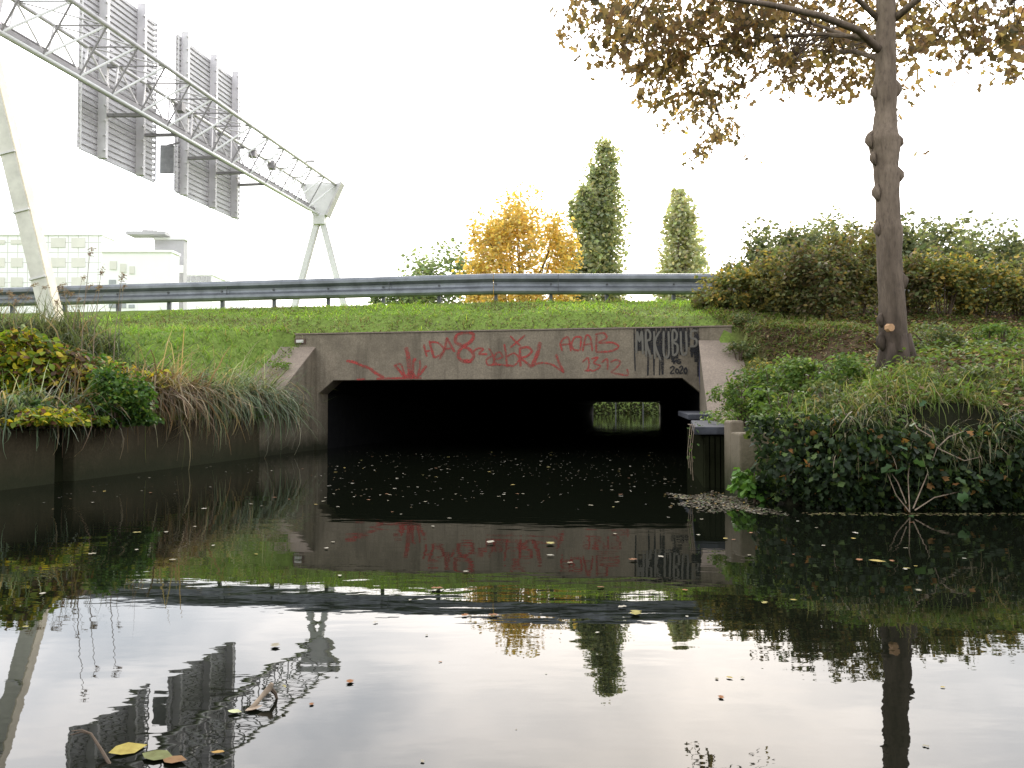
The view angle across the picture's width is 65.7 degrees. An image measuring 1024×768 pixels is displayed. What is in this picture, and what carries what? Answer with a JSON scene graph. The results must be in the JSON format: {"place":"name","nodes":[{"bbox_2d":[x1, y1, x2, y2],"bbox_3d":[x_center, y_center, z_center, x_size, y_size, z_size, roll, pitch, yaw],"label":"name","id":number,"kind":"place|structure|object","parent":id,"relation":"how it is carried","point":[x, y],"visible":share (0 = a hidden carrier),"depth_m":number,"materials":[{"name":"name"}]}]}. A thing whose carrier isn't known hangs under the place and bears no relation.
{"place":"outdoors","nodes":[
{"label":"outdoors","id":0,"kind":"place"},
{"bbox_2d":[0,413,1023,767],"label":"water","id":1,"kind":"structure","parent":0,"point":[844,659],"depth_m":3.02,"materials":[{"name":"black liquid"}]},
{"bbox_2d":[70,729,110,763],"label":"twig","id":2,"kind":"object","parent":1,"relation":"on","point":[104,755],"visible":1,"depth_m":1.82,"materials":[{"name":"wood"}]},
{"bbox_2d":[109,742,146,754],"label":"sunken leaf","id":3,"kind":"object","parent":1,"relation":"on","point":[127,748],"visible":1,"depth_m":1.85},
{"bbox_2d":[142,750,171,759],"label":"sunken leaf","id":4,"kind":"object","parent":1,"relation":"on","point":[157,754],"visible":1,"depth_m":1.81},
{"bbox_2d":[163,755,186,762],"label":"sunken leaf","id":5,"kind":"object","parent":1,"relation":"on","point":[174,759],"visible":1,"depth_m":1.79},
{"bbox_2d":[248,682,285,710],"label":"fallen branch","id":6,"kind":"object","parent":1,"relation":"on","point":[267,690],"visible":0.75,"depth_m":2.14,"materials":[{"name":"wood"}]},
{"bbox_2d":[668,490,795,517],"bbox_3d":[1.774,0.986,6.689,1.034,0.012,1.763,0,-2,15],"label":"leaf raft","id":7,"kind":"object","parent":1,"relation":"on","point":[726,499],"visible":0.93,"depth_m":6.60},
{"bbox_2d":[726,467,770,501],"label":"water plant","id":8,"kind":"object","parent":1,"relation":"in","point":[743,484],"visible":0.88,"depth_m":6.70,"materials":[{"name":"green plant"}]},
{"bbox_2d":[809,513,1023,515],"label":"leaf fringe","id":9,"kind":"object","parent":1,"relation":"on","point":[907,514],"visible":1,"depth_m":5.89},
{"bbox_2d":[0,296,1023,504],"bbox_3d":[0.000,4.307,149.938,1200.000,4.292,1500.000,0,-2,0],"label":"ground","id":10,"kind":"structure","parent":0,"point":[286,338],"depth_m":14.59,"materials":[{"name":"plant"}]},
{"bbox_2d":[0,370,51,442],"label":"sedge clump","id":11,"kind":"object","parent":10,"relation":"on","point":[6,410],"visible":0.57,"depth_m":7.74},
{"bbox_2d":[0,0,63,320],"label":"gantry pylon","id":12,"kind":"object","parent":10,"relation":"on","point":[27,216],"visible":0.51,"depth_m":16.83,"materials":[{"name":"metal"}]},
{"bbox_2d":[0,0,336,214],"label":"sign gantry","id":13,"kind":"object","parent":12,"relation":"on","point":[47,54],"visible":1,"depth_m":23.10,"materials":[{"name":"metal"}]},
{"bbox_2d":[77,0,177,181],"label":"road sign","id":14,"kind":"object","parent":13,"relation":"attached to","point":[111,131],"visible":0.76,"depth_m":23.17,"materials":[{"name":"metal"}]},
{"bbox_2d":[160,142,179,173],"bbox_3d":[-10.930,-7.254,25.345,0.577,1.073,0.220,1,-2,-20],"label":"signal box","id":15,"kind":"object","parent":13,"relation":"hanging from","point":[167,159],"visible":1,"depth_m":25.28,"materials":[{"name":"metal"}]},
{"bbox_2d":[174,31,263,219],"bbox_3d":[-10.133,-8.895,27.866,1.154,5.440,3.981,0,-2,10],"label":"road sign","id":16,"kind":"object","parent":13,"relation":"attached to","point":[206,179],"visible":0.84,"depth_m":27.75,"materials":[{"name":"metal"}]},
{"bbox_2d":[0,282,70,339],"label":"reed clump","id":17,"kind":"object","parent":10,"relation":"on","point":[11,313],"visible":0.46,"depth_m":12.72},
{"bbox_2d":[0,358,75,447],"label":"sedge clump","id":18,"kind":"object","parent":10,"relation":"on","point":[28,398],"visible":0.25,"depth_m":8.02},
{"bbox_2d":[0,324,85,398],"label":"creeper","id":19,"kind":"object","parent":10,"relation":"on","point":[16,361],"visible":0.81,"depth_m":9.10,"materials":[{"name":"green plant"}]},
{"bbox_2d":[0,282,91,352],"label":"reed clump","id":20,"kind":"object","parent":10,"relation":"on","point":[34,321],"visible":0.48,"depth_m":12.76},
{"bbox_2d":[0,233,115,313],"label":"office building","id":21,"kind":"structure","parent":10,"relation":"on","point":[69,257],"depth_m":90.42,"materials":[{"name":"paint"}]},
{"bbox_2d":[11,258,22,266],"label":"window","id":22,"kind":"structure","parent":21,"relation":"in","point":[15,262],"depth_m":90.34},
{"bbox_2d":[11,277,22,286],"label":"window","id":23,"kind":"structure","parent":21,"relation":"in","point":[15,281],"depth_m":90.28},
{"bbox_2d":[51,238,65,246],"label":"window","id":24,"kind":"structure","parent":21,"relation":"in","point":[55,242],"depth_m":90.41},
{"bbox_2d":[51,258,65,266],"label":"window","id":25,"kind":"structure","parent":21,"relation":"in","point":[55,262],"depth_m":90.34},
{"bbox_2d":[71,238,84,246],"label":"window","id":26,"kind":"structure","parent":21,"relation":"in","point":[75,242],"depth_m":90.41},
{"bbox_2d":[71,258,84,266],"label":"window","id":27,"kind":"structure","parent":21,"relation":"in","point":[75,262],"depth_m":90.34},
{"bbox_2d":[71,277,84,285],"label":"window","id":28,"kind":"structure","parent":21,"relation":"in","point":[75,281],"depth_m":90.28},
{"bbox_2d":[1,285,124,358],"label":"reed clump","id":29,"kind":"object","parent":10,"relation":"on","point":[72,318],"visible":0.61,"depth_m":13.13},
{"bbox_2d":[2,359,131,458],"bbox_3d":[-4.852,0.313,8.488,1.416,1.212,1.442,-1,-2,41],"label":"sedge clump","id":30,"kind":"object","parent":10,"relation":"on","point":[69,429],"visible":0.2,"depth_m":8.39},
{"bbox_2d":[21,342,117,403],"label":"creeper","id":31,"kind":"object","parent":10,"relation":"on","point":[82,359],"visible":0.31,"depth_m":9.32,"materials":[{"name":"green plant"}]},
{"bbox_2d":[29,354,128,457],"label":"sedge clump","id":32,"kind":"object","parent":10,"relation":"on","point":[76,394],"visible":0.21,"depth_m":8.72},
{"bbox_2d":[81,247,95,365],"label":"reed stalk","id":33,"kind":"object","parent":10,"relation":"on","point":[89,253],"visible":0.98,"depth_m":9.83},
{"bbox_2d":[46,358,139,405],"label":"creeper","id":34,"kind":"object","parent":10,"relation":"on","point":[90,367],"visible":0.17,"depth_m":9.40,"materials":[{"name":"green plant"}]},
{"bbox_2d":[74,349,122,367],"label":"creeper","id":35,"kind":"object","parent":10,"relation":"on","point":[102,356],"visible":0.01,"depth_m":10.72,"materials":[{"name":"green plant"}]},
{"bbox_2d":[30,275,177,364],"bbox_3d":[-6.962,-0.891,12.977,2.411,1.822,2.440,-1,-2,23],"label":"reed clump","id":36,"kind":"object","parent":10,"relation":"on","point":[101,341],"visible":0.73,"depth_m":13.03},
{"bbox_2d":[100,250,180,310],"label":"office building","id":37,"kind":"structure","parent":10,"relation":"on","point":[146,266],"depth_m":84.38,"materials":[{"name":"paint"}]},
{"bbox_2d":[106,353,184,431],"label":"sedge clump","id":38,"kind":"object","parent":10,"relation":"on","point":[149,399],"visible":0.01,"depth_m":9.71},
{"bbox_2d":[125,369,177,387],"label":"creeper","id":39,"kind":"object","parent":10,"relation":"on","point":[153,375],"visible":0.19,"depth_m":10.06,"materials":[{"name":"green plant"}]},
{"bbox_2d":[0,347,314,489],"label":"retaining wall","id":40,"kind":"structure","parent":10,"relation":"on","point":[27,462],"depth_m":9.98,"materials":[{"name":"concrete"}]},
{"bbox_2d":[1,394,69,429],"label":"creeper","id":41,"kind":"object","parent":40,"relation":"on","point":[37,403],"visible":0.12,"depth_m":8.11,"materials":[{"name":"green plant"}]},
{"bbox_2d":[0,404,91,428],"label":"creeper","id":42,"kind":"object","parent":40,"relation":"on","point":[43,417],"visible":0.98,"depth_m":7.71,"materials":[{"name":"yellow plant"}]},
{"bbox_2d":[45,401,119,427],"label":"creeper","id":43,"kind":"object","parent":40,"relation":"on","point":[103,420],"visible":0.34,"depth_m":8.47,"materials":[{"name":"green plant"}]},
{"bbox_2d":[76,360,164,429],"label":"bush","id":44,"kind":"object","parent":40,"relation":"on","point":[133,400],"visible":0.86,"depth_m":8.80,"materials":[{"name":"green plant"}]},
{"bbox_2d":[126,229,188,309],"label":"office tower","id":45,"kind":"structure","parent":10,"relation":"on","point":[164,240],"depth_m":88.45,"materials":[{"name":"paint"}]},
{"bbox_2d":[123,350,226,455],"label":"sedge clump","id":46,"kind":"object","parent":10,"relation":"on","point":[165,403],"visible":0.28,"depth_m":9.89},
{"bbox_2d":[121,309,263,465],"bbox_3d":[-4.346,0.124,10.347,1.975,2.435,2.199,-1,-2,19],"label":"sedge clump","id":47,"kind":"object","parent":10,"relation":"on","point":[179,399],"visible":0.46,"depth_m":10.30,"materials":[{"name":"plant"}]},
{"bbox_2d":[139,342,261,444],"bbox_3d":[-4.269,0.185,10.773,1.553,1.558,1.908,0,-2,0],"label":"sedge clump","id":48,"kind":"object","parent":10,"relation":"on","point":[195,393],"visible":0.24,"depth_m":10.74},
{"bbox_2d":[187,273,248,309],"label":"glass pavilion","id":49,"kind":"structure","parent":10,"relation":"on","point":[201,277],"depth_m":100.36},
{"bbox_2d":[170,344,269,455],"bbox_3d":[-4.085,0.277,11.173,1.841,1.707,2.101,-1,-2,21],"label":"sedge clump","id":50,"kind":"object","parent":10,"relation":"on","point":[218,391],"visible":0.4,"depth_m":11.16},
{"bbox_2d":[188,349,278,448],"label":"sedge clump","id":51,"kind":"object","parent":10,"relation":"on","point":[231,395],"visible":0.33,"depth_m":11.62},
{"bbox_2d":[186,340,296,457],"bbox_3d":[-4.091,0.226,12.263,1.563,1.978,1.887,0,-2,0],"label":"sedge clump","id":52,"kind":"object","parent":10,"relation":"on","point":[253,397],"visible":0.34,"depth_m":12.20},
{"bbox_2d":[247,348,295,391],"bbox_3d":[-4.244,-0.032,13.417,0.948,1.320,2.190,0,-2,0],"label":"weed patch","id":53,"kind":"object","parent":10,"relation":"on","point":[270,373],"visible":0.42,"depth_m":13.63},
{"bbox_2d":[218,343,324,455],"bbox_3d":[-3.938,0.332,12.733,1.947,2.210,2.525,0,-2,0],"label":"sedge clump","id":54,"kind":"object","parent":10,"relation":"on","point":[265,399],"visible":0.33,"depth_m":12.66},
{"bbox_2d":[267,347,291,369],"bbox_3d":[-4.162,-0.452,14.188,0.449,0.500,1.177,0,-2,0],"label":"weed patch","id":55,"kind":"object","parent":10,"relation":"on","point":[281,364],"visible":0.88,"depth_m":14.03,"materials":[{"name":"green plant"}]},
{"bbox_2d":[240,369,324,439],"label":"sedge clump","id":56,"kind":"object","parent":10,"relation":"on","point":[295,410],"visible":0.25,"depth_m":13.55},
{"bbox_2d":[244,363,324,443],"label":"sedge clump","id":57,"kind":"object","parent":10,"relation":"on","point":[274,393],"visible":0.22,"depth_m":13.09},
{"bbox_2d":[291,181,346,306],"bbox_3d":[-8.358,-4.781,34.553,3.764,8.012,0.620,0,-2,0],"label":"gantry pylon","id":58,"kind":"object","parent":10,"relation":"on","point":[324,205],"visible":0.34,"depth_m":34.43,"materials":[{"name":"metal"}]},
{"bbox_2d":[367,296,429,304],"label":"green tree","id":59,"kind":"object","parent":10,"relation":"on","point":[375,300],"visible":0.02,"depth_m":63.19,"materials":[{"name":"green plant"}]},
{"bbox_2d":[388,237,473,304],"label":"green tree","id":60,"kind":"object","parent":10,"relation":"on","point":[425,268],"visible":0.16,"depth_m":61.08,"materials":[{"name":"green plant"}]},
{"bbox_2d":[0,274,995,312],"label":"guardrail","id":61,"kind":"object","parent":10,"relation":"on","point":[439,286],"visible":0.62,"depth_m":17.06,"materials":[{"name":"metal"}]},
{"bbox_2d":[294,325,731,449],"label":"bridge","id":62,"kind":"structure","parent":10,"relation":"on","point":[374,387],"depth_m":14.76,"materials":[{"name":"concrete"}]},
{"bbox_2d":[451,181,584,302],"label":"maple tree","id":63,"kind":"object","parent":10,"relation":"on","point":[503,233],"visible":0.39,"depth_m":53.43,"materials":[{"name":"yellow plant"}]},
{"bbox_2d":[564,184,606,301],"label":"poplar tree","id":64,"kind":"object","parent":10,"relation":"on","point":[580,210],"visible":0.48,"depth_m":72.84,"materials":[{"name":"green plant"}]},
{"bbox_2d":[577,135,633,301],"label":"poplar tree","id":65,"kind":"object","parent":10,"relation":"on","point":[603,178],"visible":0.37,"depth_m":74.50,"materials":[{"name":"green plant"}]},
{"bbox_2d":[593,402,658,413],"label":"bank shrubbery","id":66,"kind":"object","parent":10,"relation":"on","point":[646,409],"visible":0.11,"depth_m":99.38,"materials":[{"name":"green plant"}]},
{"bbox_2d":[652,187,712,301],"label":"poplar tree","id":67,"kind":"object","parent":10,"relation":"on","point":[680,227],"visible":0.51,"depth_m":65.75,"materials":[{"name":"green plant"}]},
{"bbox_2d":[678,411,724,487],"bbox_3d":[2.494,1.387,10.488,0.423,2.035,5.485,0,-2,10],"label":"ledge","id":68,"kind":"object","parent":10,"relation":"on","point":[708,462],"visible":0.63,"depth_m":7.90,"materials":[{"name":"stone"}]},
{"bbox_2d":[687,422,700,473],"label":"vine","id":69,"kind":"object","parent":68,"relation":"hanging from","point":[688,457],"visible":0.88,"depth_m":7.80,"materials":[{"name":"green plant"}]},
{"bbox_2d":[699,410,763,424],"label":"ground creeper","id":70,"kind":"object","parent":68,"relation":"on","point":[719,416],"visible":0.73,"depth_m":9.04,"materials":[{"name":"green plant"}]},
{"bbox_2d":[689,273,741,309],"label":"shrub","id":71,"kind":"object","parent":10,"relation":"on","point":[698,301],"visible":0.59,"depth_m":15.16,"materials":[{"name":"green plant"}]},
{"bbox_2d":[699,340,750,431],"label":"retaining wall","id":72,"kind":"structure","parent":10,"relation":"on","point":[716,362],"depth_m":12.66,"materials":[{"name":"concrete"}]},
{"bbox_2d":[724,420,743,488],"bbox_3d":[2.143,1.337,7.639,0.130,1.970,0.250,0,-2,0],"label":"concrete post","id":73,"kind":"object","parent":10,"relation":"on","point":[730,426],"visible":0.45,"depth_m":7.62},
{"bbox_2d":[700,257,775,309],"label":"shrub","id":74,"kind":"object","parent":10,"relation":"on","point":[741,277],"visible":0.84,"depth_m":14.80,"materials":[{"name":"green plant"}]},
{"bbox_2d":[723,325,759,360],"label":"herb clump","id":75,"kind":"object","parent":10,"relation":"on","point":[732,345],"visible":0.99,"depth_m":12.79,"materials":[{"name":"green plant"}]},
{"bbox_2d":[705,367,779,426],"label":"herb clump","id":76,"kind":"object","parent":10,"relation":"on","point":[734,396],"visible":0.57,"depth_m":8.88,"materials":[{"name":"green plant"}]},
{"bbox_2d":[727,311,759,325],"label":"herb clump","id":77,"kind":"object","parent":10,"relation":"on","point":[742,316],"visible":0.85,"depth_m":13.56,"materials":[{"name":"green plant"}]},
{"bbox_2d":[731,432,769,493],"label":"concrete block","id":78,"kind":"structure","parent":10,"relation":"on","point":[743,454],"depth_m":7.21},
{"bbox_2d":[714,214,789,272],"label":"hedge tree","id":79,"kind":"object","parent":10,"relation":"on","point":[757,241],"visible":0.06,"depth_m":44.59,"materials":[{"name":"green plant"}]},
{"bbox_2d":[739,363,807,401],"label":"herb clump","id":80,"kind":"object","parent":10,"relation":"on","point":[764,376],"visible":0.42,"depth_m":9.08,"materials":[{"name":"green plant"}]},
{"bbox_2d":[742,385,821,429],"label":"herb clump","id":81,"kind":"object","parent":10,"relation":"on","point":[763,396],"visible":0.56,"depth_m":7.43,"materials":[{"name":"green plant"}]},
{"bbox_2d":[746,241,819,314],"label":"shrub","id":82,"kind":"object","parent":10,"relation":"on","point":[775,295],"visible":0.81,"depth_m":14.45,"materials":[{"name":"green plant"}]},
{"bbox_2d":[550,0,1023,372],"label":"tree","id":83,"kind":"object","parent":10,"relation":"on","point":[884,141],"visible":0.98,"depth_m":9.14,"materials":[{"name":"brown plant"}]},
{"bbox_2d":[758,220,827,255],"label":"hedge tree","id":84,"kind":"object","parent":10,"relation":"on","point":[814,237],"visible":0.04,"depth_m":45.40,"materials":[{"name":"green plant"}]},
{"bbox_2d":[773,352,833,401],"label":"herb clump","id":85,"kind":"object","parent":10,"relation":"on","point":[795,370],"visible":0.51,"depth_m":8.46,"materials":[{"name":"green plant"}]},
{"bbox_2d":[771,232,870,320],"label":"shrub","id":86,"kind":"object","parent":10,"relation":"on","point":[815,268],"visible":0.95,"depth_m":14.09,"materials":[{"name":"green plant"}]},
{"bbox_2d":[791,378,863,413],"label":"herb clump","id":87,"kind":"object","parent":10,"relation":"on","point":[820,398],"visible":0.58,"depth_m":7.16,"materials":[{"name":"green plant"}]},
{"bbox_2d":[797,205,866,258],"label":"hedge tree","id":88,"kind":"object","parent":10,"relation":"on","point":[833,221],"visible":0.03,"depth_m":47.10,"materials":[{"name":"green plant"}]},
{"bbox_2d":[807,351,876,397],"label":"herb clump","id":89,"kind":"object","parent":10,"relation":"on","point":[842,367],"visible":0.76,"depth_m":7.83,"materials":[{"name":"green plant"}]},
{"bbox_2d":[813,219,905,314],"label":"shrub","id":90,"kind":"object","parent":10,"relation":"on","point":[866,254],"visible":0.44,"depth_m":14.53,"materials":[{"name":"green plant"}]},
{"bbox_2d":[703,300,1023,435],"bbox_3d":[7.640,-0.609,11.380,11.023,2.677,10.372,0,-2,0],"label":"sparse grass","id":91,"kind":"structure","parent":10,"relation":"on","point":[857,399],"depth_m":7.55,"materials":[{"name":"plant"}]},
{"bbox_2d":[736,299,1023,415],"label":"leaf litter","id":92,"kind":"object","parent":10,"relation":"on","point":[999,401],"visible":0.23,"depth_m":11.59,"materials":[{"name":"plant"}]},
{"bbox_2d":[743,357,775,375],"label":"herb clump","id":93,"kind":"object","parent":92,"relation":"on","point":[756,360],"visible":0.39,"depth_m":11.99,"materials":[{"name":"green plant"}]},
{"bbox_2d":[746,337,1023,431],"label":"undergrowth","id":94,"kind":"object","parent":10,"relation":"on","point":[990,341],"visible":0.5,"depth_m":7.66,"materials":[{"name":"green plant"}]},
{"bbox_2d":[855,206,939,301],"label":"hedge tree","id":95,"kind":"object","parent":10,"relation":"on","point":[910,243],"visible":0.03,"depth_m":43.40,"materials":[{"name":"green plant"}]},
{"bbox_2d":[787,428,1023,505],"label":"bank revetment","id":96,"kind":"object","parent":10,"relation":"on","point":[858,430],"visible":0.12,"depth_m":6.41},
{"bbox_2d":[743,385,1023,510],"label":"ivy","id":97,"kind":"object","parent":96,"relation":"attached to","point":[843,481],"visible":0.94,"depth_m":6.10,"materials":[{"name":"green plant"}]},
{"bbox_2d":[872,400,984,515],"bbox_3d":[3.155,0.563,5.940,0.979,0.882,0.335,0,-2,0],"label":"bramble","id":98,"kind":"object","parent":97,"relation":"attached to","point":[960,496],"visible":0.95,"depth_m":5.87,"materials":[{"name":"brown plant"}]},
{"bbox_2d":[875,241,947,314],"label":"shrub","id":99,"kind":"object","parent":10,"relation":"on","point":[917,298],"visible":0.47,"depth_m":14.39,"materials":[{"name":"green plant"}]},
{"bbox_2d":[908,320,968,349],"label":"herb clump","id":100,"kind":"object","parent":10,"relation":"on","point":[943,337],"visible":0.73,"depth_m":9.46,"materials":[{"name":"green plant"}]},
{"bbox_2d":[906,240,981,316],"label":"shrub","id":101,"kind":"object","parent":10,"relation":"on","point":[957,281],"visible":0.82,"depth_m":14.25,"materials":[{"name":"green plant"}]},
{"bbox_2d":[913,215,979,301],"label":"hedge tree","id":102,"kind":"object","parent":10,"relation":"on","point":[940,240],"visible":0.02,"depth_m":45.03,"materials":[{"name":"green plant"}]},
{"bbox_2d":[910,363,1001,392],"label":"herb clump","id":103,"kind":"object","parent":10,"relation":"on","point":[976,372],"visible":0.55,"depth_m":7.10,"materials":[{"name":"green plant"}]},
{"bbox_2d":[946,210,1012,262],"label":"hedge tree","id":104,"kind":"object","parent":10,"relation":"on","point":[973,234],"visible":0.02,"depth_m":47.00,"materials":[{"name":"green plant"}]},
{"bbox_2d":[940,252,1023,316],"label":"shrub","id":105,"kind":"object","parent":10,"relation":"on","point":[971,304],"visible":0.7,"depth_m":14.26,"materials":[{"name":"green plant"}]},
{"bbox_2d":[959,229,1023,271],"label":"hedge tree","id":106,"kind":"object","parent":10,"relation":"on","point":[1012,251],"visible":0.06,"depth_m":43.07,"materials":[{"name":"green plant"}]},
{"bbox_2d":[961,322,1023,349],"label":"herb clump","id":107,"kind":"object","parent":10,"relation":"on","point":[992,329],"visible":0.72,"depth_m":9.55,"materials":[{"name":"green plant"}]},
{"bbox_2d":[977,249,1023,318],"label":"shrub","id":108,"kind":"object","parent":10,"relation":"on","point":[1017,302],"visible":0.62,"depth_m":14.27,"materials":[{"name":"green plant"}]},
{"bbox_2d":[994,218,1023,266],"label":"hedge tree","id":109,"kind":"object","parent":10,"relation":"on","point":[1008,229],"visible":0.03,"depth_m":47.73,"materials":[{"name":"green plant"}]},
{"bbox_2d":[0,0,1023,307],"label":"sky","id":110,"kind":"structure","parent":0,"point":[423,111],"materials":[{"name":"white"}]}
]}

